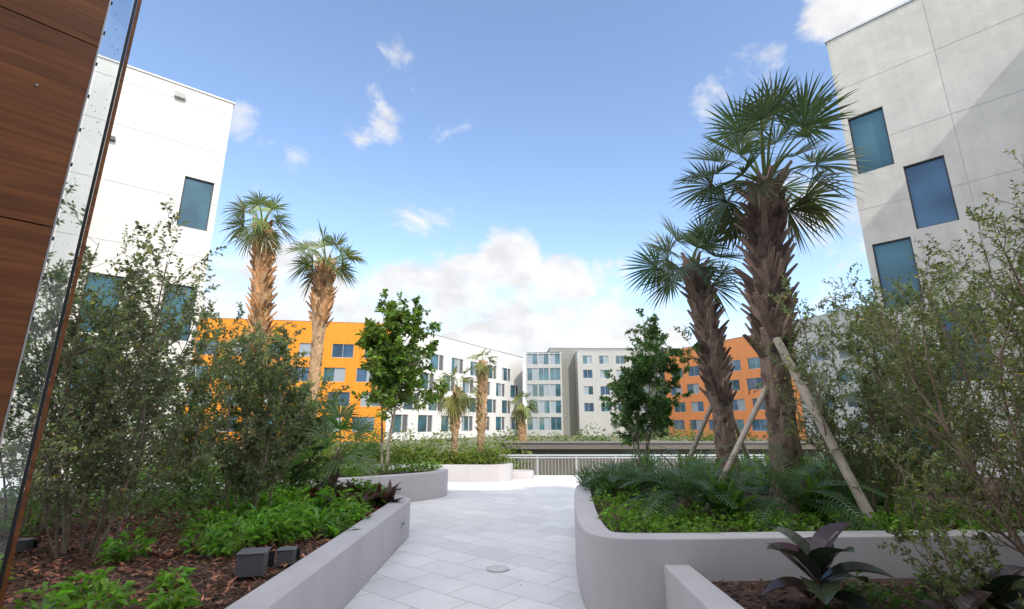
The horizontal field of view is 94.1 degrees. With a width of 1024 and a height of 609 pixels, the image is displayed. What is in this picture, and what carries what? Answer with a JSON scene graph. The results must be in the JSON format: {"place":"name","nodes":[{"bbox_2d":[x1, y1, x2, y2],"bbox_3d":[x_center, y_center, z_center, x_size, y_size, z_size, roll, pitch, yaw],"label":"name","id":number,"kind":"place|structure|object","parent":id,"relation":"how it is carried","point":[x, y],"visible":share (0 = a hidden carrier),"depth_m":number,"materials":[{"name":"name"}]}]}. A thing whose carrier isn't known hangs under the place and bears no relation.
{"place":"outdoors","nodes":[
{"label":"outdoors","id":0,"kind":"place"},
{"bbox_2d":[184,318,390,441],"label":"walls","id":1,"kind":"structure","parent":0,"point":[339,332],"depth_m":61.65,"materials":[{"name":"orange paint"}]},
{"bbox_2d":[187,340,380,431],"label":"windows","id":2,"kind":"structure","parent":1,"relation":"attached to","point":[341,351],"depth_m":61.53,"materials":[{"name":"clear glass"}]},
{"bbox_2d":[208,317,363,322],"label":"roof","id":3,"kind":"structure","parent":1,"relation":"on","point":[294,320],"depth_m":62.16,"materials":[{"name":"paint"}]},
{"bbox_2d":[0,475,585,608],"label":"terrace pavement","id":4,"kind":"structure","parent":0,"point":[457,542],"depth_m":6.09,"materials":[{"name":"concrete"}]},
{"bbox_2d":[0,0,109,436],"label":"wood panels","id":5,"kind":"object","parent":4,"relation":"on","point":[49,47],"visible":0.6,"depth_m":3.25,"materials":[{"name":"brown wood"}]},
{"bbox_2d":[0,0,141,608],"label":"fritted glass screen","id":6,"kind":"object","parent":4,"relation":"on","point":[58,348],"visible":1,"depth_m":3.21,"materials":[{"name":"glass"}]},
{"bbox_2d":[0,490,410,608],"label":"planter bed","id":7,"kind":"object","parent":4,"relation":"on","point":[340,570],"visible":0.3,"depth_m":4.14,"materials":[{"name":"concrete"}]},
{"bbox_2d":[15,537,38,553],"bbox_3d":[-4.592,2.282,4.484,0.147,0.141,0.116,3,-14,-11],"label":"landscape floodlight","id":8,"kind":"object","parent":7,"relation":"on","point":[24,544],"visible":0.73,"depth_m":4.46,"materials":[{"name":"metal"}]},
{"bbox_2d":[0,218,220,539],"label":"tall shrub","id":9,"kind":"object","parent":7,"relation":"on","point":[29,392],"visible":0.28,"depth_m":5.39,"materials":[{"name":"green plant"}]},
{"bbox_2d":[0,181,227,559],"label":"tall shrub","id":10,"kind":"object","parent":7,"relation":"on","point":[149,368],"visible":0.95,"depth_m":4.49,"materials":[{"name":"green plant"}]},
{"bbox_2d":[96,299,270,502],"bbox_3d":[-4.830,1.504,7.418,2.214,3.039,2.114,0,-14,0],"label":"tall shrub","id":11,"kind":"object","parent":7,"relation":"on","point":[196,387],"visible":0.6,"depth_m":7.10,"materials":[{"name":"green plant"}]},
{"bbox_2d":[0,451,381,541],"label":"understory shrubs","id":12,"kind":"object","parent":7,"relation":"on","point":[207,492],"visible":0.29,"depth_m":6.22,"materials":[{"name":"green plant"}]},
{"bbox_2d":[0,478,386,608],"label":"groundcover plants","id":13,"kind":"object","parent":7,"relation":"on","point":[297,514],"visible":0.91,"depth_m":4.47,"materials":[{"name":"green plant"}]},
{"bbox_2d":[234,547,274,578],"bbox_3d":[-2.034,2.062,3.767,0.250,0.221,0.190,4,-14,-14],"label":"landscape floodlight","id":14,"kind":"object","parent":7,"relation":"on","point":[251,563],"visible":0.94,"depth_m":3.70,"materials":[{"name":"metal"}]},
{"bbox_2d":[190,322,323,519],"bbox_3d":[-3.183,1.381,5.987,1.211,2.583,1.469,0,-14,0],"label":"tall shrub","id":15,"kind":"object","parent":7,"relation":"on","point":[246,477],"visible":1,"depth_m":5.87,"materials":[{"name":"green plant"}]},
{"bbox_2d":[275,546,300,566],"bbox_3d":[-1.920,2.171,4.079,0.172,0.161,0.134,3,-14,-11],"label":"landscape floodlight","id":16,"kind":"object","parent":7,"relation":"on","point":[289,555],"visible":0.94,"depth_m":4.03,"materials":[{"name":"metal"}]},
{"bbox_2d":[260,368,350,485],"bbox_3d":[-3.419,2.120,7.904,1.349,2.084,1.471,0,-14,0],"label":"tall shrub","id":17,"kind":"object","parent":7,"relation":"on","point":[313,407],"visible":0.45,"depth_m":7.66,"materials":[{"name":"green plant"}]},
{"bbox_2d":[288,393,385,487],"bbox_3d":[-2.613,2.200,7.371,1.494,1.658,1.544,-10,-17,35],"label":"fan palm","id":18,"kind":"object","parent":7,"relation":"on","point":[335,463],"visible":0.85,"depth_m":7.34,"materials":[{"name":"green plant"}]},
{"bbox_2d":[302,479,403,517],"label":"burgundy foliage plants","id":19,"kind":"object","parent":7,"relation":"on","point":[388,496],"visible":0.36,"depth_m":6.83,"materials":[{"name":"plant"}]},
{"bbox_2d":[69,465,447,501],"bbox_3d":[-5.250,3.974,10.470,7.500,0.546,4.353,0,-14,0],"label":"planter bed","id":20,"kind":"object","parent":4,"relation":"on","point":[421,485],"visible":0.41,"depth_m":10.19,"materials":[{"name":"concrete"}]},
{"bbox_2d":[207,318,299,454],"bbox_3d":[-6.117,2.103,11.186,2.070,3.591,1.816,0,-14,0],"label":"shrub","id":21,"kind":"object","parent":20,"relation":"on","point":[264,339],"visible":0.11,"depth_m":11.28,"materials":[{"name":"green plant"}]},
{"bbox_2d":[220,190,299,448],"bbox_3d":[-6.732,0.446,12.184,1.994,7.292,2.008,8,-16,-29],"label":"sabal palm tree","id":22,"kind":"object","parent":20,"relation":"on","point":[262,239],"visible":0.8,"depth_m":12.52,"materials":[{"name":"green plant"}]},
{"bbox_2d":[135,458,442,482],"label":"groundcover plants","id":23,"kind":"object","parent":20,"relation":"on","point":[350,471],"visible":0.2,"depth_m":10.88,"materials":[{"name":"green plant"}]},
{"bbox_2d":[282,220,368,467],"bbox_3d":[-5.201,0.967,12.510,2.196,6.437,2.139,13,-19,-43],"label":"sabal palm tree","id":24,"kind":"object","parent":20,"relation":"on","point":[321,275],"visible":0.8,"depth_m":12.75,"materials":[{"name":"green plant"}]},
{"bbox_2d":[351,289,449,472],"bbox_3d":[-2.745,1.752,11.815,2.412,4.582,2.562,4,-15,-16],"label":"broadleaf tree","id":25,"kind":"object","parent":20,"relation":"on","point":[389,368],"visible":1,"depth_m":11.48,"materials":[{"name":"green plant"}]},
{"bbox_2d":[229,461,512,481],"bbox_3d":[-4.487,4.952,14.185,9.025,0.446,1.445,0,-14,0],"label":"planter bed","id":26,"kind":"object","parent":4,"relation":"on","point":[471,472],"visible":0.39,"depth_m":13.53,"materials":[{"name":"concrete"}]},
{"bbox_2d":[255,428,512,465],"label":"yellow green shrubs","id":27,"kind":"object","parent":26,"relation":"in","point":[467,457],"visible":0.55,"depth_m":14.17,"materials":[{"name":"green plant"}]},
{"bbox_2d":[432,365,482,463],"bbox_3d":[-1.662,3.323,14.599,1.789,3.056,1.689,0,-14,0],"label":"fan palm","id":28,"kind":"object","parent":26,"relation":"on","point":[456,404],"visible":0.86,"depth_m":14.60,"materials":[{"name":"green plant"}]},
{"bbox_2d":[464,348,498,463],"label":"fan palm","id":29,"kind":"object","parent":26,"relation":"on","point":[482,369],"visible":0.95,"depth_m":14.83,"materials":[{"name":"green plant"}]},
{"bbox_2d":[486,565,508,571],"bbox_3d":[-0.160,2.987,5.398,0.260,0.004,0.260,0,-14,0],"label":"floor drain cover","id":30,"kind":"object","parent":4,"relation":"on","point":[497,568],"visible":1,"depth_m":5.40,"materials":[{"name":"metal"}]},
{"bbox_2d":[574,471,1023,608],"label":"planter bed","id":31,"kind":"object","parent":4,"relation":"on","point":[618,569],"visible":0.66,"depth_m":4.08,"materials":[{"name":"concrete"}]},
{"bbox_2d":[581,459,659,498],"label":"cycad plant","id":32,"kind":"object","parent":31,"relation":"on","point":[626,474],"visible":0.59,"depth_m":6.90,"materials":[{"name":"green plant"}]},
{"bbox_2d":[599,308,702,484],"bbox_3d":[2.365,1.569,8.324,1.671,3.073,2.232,0,-14,0],"label":"ornamental tree","id":33,"kind":"object","parent":31,"relation":"on","point":[633,397],"visible":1,"depth_m":8.26,"materials":[{"name":"green plant"}]},
{"bbox_2d":[620,210,744,492],"bbox_3d":[2.986,0.594,7.837,2.103,4.723,2.160,0,-14,0],"label":"sabal palm tree","id":34,"kind":"object","parent":31,"relation":"on","point":[704,301],"visible":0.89,"depth_m":7.75,"materials":[{"name":"green plant"}]},
{"bbox_2d":[612,444,768,523],"bbox_3d":[2.062,2.192,5.570,1.857,1.083,1.724,0,-14,0],"label":"cycad plant","id":35,"kind":"object","parent":31,"relation":"on","point":[685,489],"visible":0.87,"depth_m":5.43,"materials":[{"name":"green plant"}]},
{"bbox_2d":[687,404,711,460],"bbox_3d":[2.899,2.276,7.599,0.068,1.373,0.804,12,-19,-41],"label":"timber palm brace","id":36,"kind":"object","parent":31,"relation":"on","point":[700,431],"visible":0.54,"depth_m":7.54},
{"bbox_2d":[639,446,771,506],"bbox_3d":[2.609,2.466,6.491,1.714,1.020,1.666,0,-14,0],"label":"cycad plant","id":37,"kind":"object","parent":31,"relation":"on","point":[701,496],"visible":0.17,"depth_m":6.43,"materials":[{"name":"green plant"}]},
{"bbox_2d":[704,385,767,513],"bbox_3d":[2.775,1.742,5.851,1.272,1.593,0.068,5,-15,-19],"label":"timber palm brace","id":38,"kind":"object","parent":31,"relation":"on","point":[745,430],"visible":0.63,"depth_m":5.89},
{"bbox_2d":[734,417,755,474],"bbox_3d":[3.799,2.331,7.819,0.068,1.386,1.255,-12,-18,40],"label":"timber palm brace","id":39,"kind":"object","parent":31,"relation":"on","point":[744,448],"visible":0.31,"depth_m":7.76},
{"bbox_2d":[666,66,872,509],"bbox_3d":[3.577,-0.375,6.526,2.720,5.966,2.674,0,-14,0],"label":"sabal palm tree","id":40,"kind":"object","parent":31,"relation":"on","point":[760,223],"visible":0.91,"depth_m":6.52,"materials":[{"name":"green plant"}]},
{"bbox_2d":[564,444,981,521],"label":"strap leaf plants","id":41,"kind":"object","parent":31,"relation":"on","point":[737,496],"visible":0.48,"depth_m":6.52,"materials":[{"name":"green plant"}]},
{"bbox_2d":[704,442,888,530],"bbox_3d":[2.966,2.053,5.167,1.800,1.057,1.750,-9,-16,32],"label":"cycad plant","id":42,"kind":"object","parent":31,"relation":"on","point":[790,506],"visible":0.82,"depth_m":5.06,"materials":[{"name":"green plant"}]},
{"bbox_2d":[589,486,1023,533],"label":"groundcover plants","id":43,"kind":"object","parent":31,"relation":"on","point":[656,521],"visible":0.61,"depth_m":4.80,"materials":[{"name":"green plant"}]},
{"bbox_2d":[773,337,883,530],"bbox_3d":[3.477,1.337,5.361,0.097,2.144,1.149,2,-14,-8],"label":"timber palm brace","id":44,"kind":"object","parent":31,"relation":"on","point":[849,476],"visible":0.76,"depth_m":5.18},
{"bbox_2d":[771,458,894,514],"bbox_3d":[4.065,2.417,6.133,1.447,0.815,1.403,12,-18,-39],"label":"cycad plant","id":45,"kind":"object","parent":31,"relation":"on","point":[817,474],"visible":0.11,"depth_m":6.05,"materials":[{"name":"green plant"}]},
{"bbox_2d":[749,264,1023,516],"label":"tall shrub","id":46,"kind":"object","parent":31,"relation":"on","point":[890,428],"visible":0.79,"depth_m":5.11,"materials":[{"name":"green plant"}]},
{"bbox_2d":[821,259,1023,512],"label":"tall shrub","id":47,"kind":"object","parent":31,"relation":"on","point":[937,426],"visible":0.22,"depth_m":5.99,"materials":[{"name":"green plant"}]},
{"bbox_2d":[664,565,1023,608],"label":"planter bed","id":48,"kind":"object","parent":4,"relation":"on","point":[688,587],"visible":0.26,"depth_m":3.60,"materials":[{"name":"concrete"}]},
{"bbox_2d":[0,501,1022,608],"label":"mulch","id":49,"kind":"object","parent":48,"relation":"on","point":[20,575],"visible":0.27,"depth_m":3.98,"materials":[{"name":"brown wood"}]},
{"bbox_2d":[762,522,895,608],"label":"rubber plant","id":50,"kind":"object","parent":48,"relation":"on","point":[814,555],"visible":1,"depth_m":3.30,"materials":[{"name":"green plant"}]},
{"bbox_2d":[815,567,1023,608],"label":"dark groundcover","id":51,"kind":"object","parent":48,"relation":"on","point":[896,601],"visible":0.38,"depth_m":3.39,"materials":[{"name":"green plant"}]},
{"bbox_2d":[829,197,1023,556],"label":"tall shrub","id":52,"kind":"object","parent":48,"relation":"on","point":[967,463],"visible":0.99,"depth_m":3.80,"materials":[{"name":"green plant"}]},
{"bbox_2d":[854,433,1023,608],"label":"tall shrub","id":53,"kind":"object","parent":48,"relation":"on","point":[959,563],"visible":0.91,"depth_m":2.93,"materials":[{"name":"green plant"}]},
{"bbox_2d":[911,577,991,608],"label":"rubber plant","id":54,"kind":"object","parent":48,"relation":"on","point":[966,599],"visible":0.97,"depth_m":2.81,"materials":[{"name":"green plant"}]},
{"bbox_2d":[914,149,1023,457],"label":"tall shrub","id":55,"kind":"object","parent":48,"relation":"on","point":[1010,285],"visible":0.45,"depth_m":4.62,"materials":[{"name":"green plant"}]},
{"bbox_2d":[935,558,1023,608],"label":"rubber plant","id":56,"kind":"object","parent":48,"relation":"on","point":[1003,594],"visible":0.74,"depth_m":2.98,"materials":[{"name":"green plant"}]},
{"bbox_2d":[98,0,906,406],"label":"sky","id":57,"kind":"structure","parent":0,"point":[497,164],"materials":[{"name":"blue"}]},
{"bbox_2d":[513,470,533,478],"bbox_3d":[0.222,5.188,14.546,0.894,0.230,0.662,0,-14,0],"label":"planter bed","id":58,"kind":"object","parent":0,"point":[517,474],"visible":0.67,"depth_m":14.29,"materials":[{"name":"concrete"}]},
{"bbox_2d":[195,435,895,470],"bbox_3d":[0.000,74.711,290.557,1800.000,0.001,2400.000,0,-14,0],"label":"ground","id":59,"kind":"structure","parent":0,"point":[474,439],"depth_m":63.07,"materials":[{"name":"green plant"}]},
{"bbox_2d":[0,57,233,474],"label":"walls","id":60,"kind":"structure","parent":59,"relation":"on","point":[144,173],"depth_m":25.23,"materials":[{"name":"white paint"}]},
{"bbox_2d":[70,176,213,388],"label":"windows","id":61,"kind":"structure","parent":60,"relation":"attached to","point":[195,202],"depth_m":26.30,"materials":[{"name":"blue glass"}]},
{"bbox_2d":[110,90,185,141],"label":"wall fixtures","id":62,"kind":"object","parent":60,"relation":"attached to","point":[179,95],"depth_m":26.85,"materials":[{"name":"grey paint"}]},
{"bbox_2d":[84,54,234,149],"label":"roof","id":63,"kind":"structure","parent":60,"relation":"on","point":[158,76],"depth_m":26.90,"materials":[{"name":"white paint"}]},
{"bbox_2d":[384,327,522,440],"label":"walls","id":64,"kind":"structure","parent":59,"relation":"on","point":[448,349],"depth_m":78.47,"materials":[{"name":"white paint"}]},
{"bbox_2d":[391,350,517,432],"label":"windows","id":65,"kind":"structure","parent":64,"relation":"attached to","point":[423,425],"depth_m":76.61,"materials":[{"name":"blue glass"}]},
{"bbox_2d":[425,332,522,357],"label":"roof","id":66,"kind":"structure","parent":64,"relation":"on","point":[476,345],"depth_m":81.78,"materials":[{"name":"paint"}]},
{"bbox_2d":[114,417,801,469],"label":"hedge","id":67,"kind":"object","parent":59,"relation":"on","point":[601,438],"visible":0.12,"depth_m":49.90,"materials":[{"name":"green plant"}]},
{"bbox_2d":[504,391,539,440],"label":"fan palm","id":68,"kind":"object","parent":59,"relation":"on","point":[521,413],"visible":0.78,"depth_m":22.70,"materials":[{"name":"green plant"}]},
{"bbox_2d":[526,352,563,435],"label":"walls","id":69,"kind":"structure","parent":59,"relation":"on","point":[538,415],"depth_m":87.07,"materials":[{"name":"grey paint"}]},
{"bbox_2d":[527,352,561,429],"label":"windows","id":70,"kind":"structure","parent":69,"relation":"attached to","point":[541,374],"depth_m":87.56,"materials":[{"name":"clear glass"}]},
{"bbox_2d":[528,353,561,354],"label":"roof","id":71,"kind":"structure","parent":69,"relation":"on","point":[545,353],"depth_m":88.94,"materials":[{"name":"paint"}]},
{"bbox_2d":[575,351,635,435],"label":"front bay walls","id":72,"kind":"structure","parent":59,"relation":"on","point":[602,420],"depth_m":89.93,"materials":[{"name":"white paint"}]},
{"bbox_2d":[582,356,624,411],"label":"front bay windows","id":73,"kind":"structure","parent":72,"relation":"attached to","point":[588,407],"depth_m":90.62,"materials":[{"name":"blue glass"}]},
{"bbox_2d":[575,351,631,352],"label":"front bay roof","id":74,"kind":"structure","parent":72,"relation":"on","point":[612,351],"depth_m":91.63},
{"bbox_2d":[547,348,668,434],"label":"walls","id":75,"kind":"structure","parent":59,"relation":"on","point":[569,393],"depth_m":93.16,"materials":[{"name":"grey paint"}]},
{"bbox_2d":[547,347,666,350],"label":"roof","id":76,"kind":"structure","parent":75,"relation":"on","point":[593,347],"depth_m":94.86,"materials":[{"name":"paint"}]},
{"bbox_2d":[632,355,668,428],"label":"windows","id":77,"kind":"structure","parent":75,"relation":"attached to","point":[647,388],"depth_m":93.23,"materials":[{"name":"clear glass"}]},
{"bbox_2d":[498,454,764,474],"bbox_3d":[4.237,5.894,16.893,9.525,1.115,0.075,0,-14,0],"label":"railing","id":78,"kind":"object","parent":59,"relation":"on","point":[576,457],"visible":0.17,"depth_m":16.98,"materials":[{"name":"metal"}]},
{"bbox_2d":[498,441,823,474],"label":"concrete wall","id":79,"kind":"structure","parent":59,"relation":"on","point":[577,447],"depth_m":20.80,"materials":[{"name":"grey concrete"}]},
{"bbox_2d":[665,335,805,439],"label":"walls","id":80,"kind":"structure","parent":59,"relation":"on","point":[742,350],"depth_m":74.56,"materials":[{"name":"paint"}]},
{"bbox_2d":[671,357,795,430],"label":"windows","id":81,"kind":"structure","parent":80,"relation":"attached to","point":[739,404],"depth_m":74.41,"materials":[{"name":"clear glass"}]},
{"bbox_2d":[793,304,900,441],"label":"walls","id":82,"kind":"structure","parent":59,"relation":"on","point":[812,336],"depth_m":60.66,"materials":[{"name":"grey paint"}]},
{"bbox_2d":[807,341,889,432],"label":"windows","id":83,"kind":"structure","parent":82,"relation":"attached to","point":[843,376],"depth_m":59.70,"materials":[{"name":"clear glass"}]},
{"bbox_2d":[826,0,1023,471],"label":"walls","id":84,"kind":"structure","parent":0,"point":[972,136],"depth_m":20.17,"materials":[{"name":"paint"}]},
{"bbox_2d":[848,107,994,464],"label":"windows","id":85,"kind":"structure","parent":84,"relation":"attached to","point":[931,195],"depth_m":20.59,"materials":[{"name":"blue glass"}]},
{"bbox_2d":[824,0,1020,134],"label":"roof","id":86,"kind":"structure","parent":84,"relation":"on","point":[868,20],"depth_m":22.97,"materials":[{"name":"paint"}]}
]}

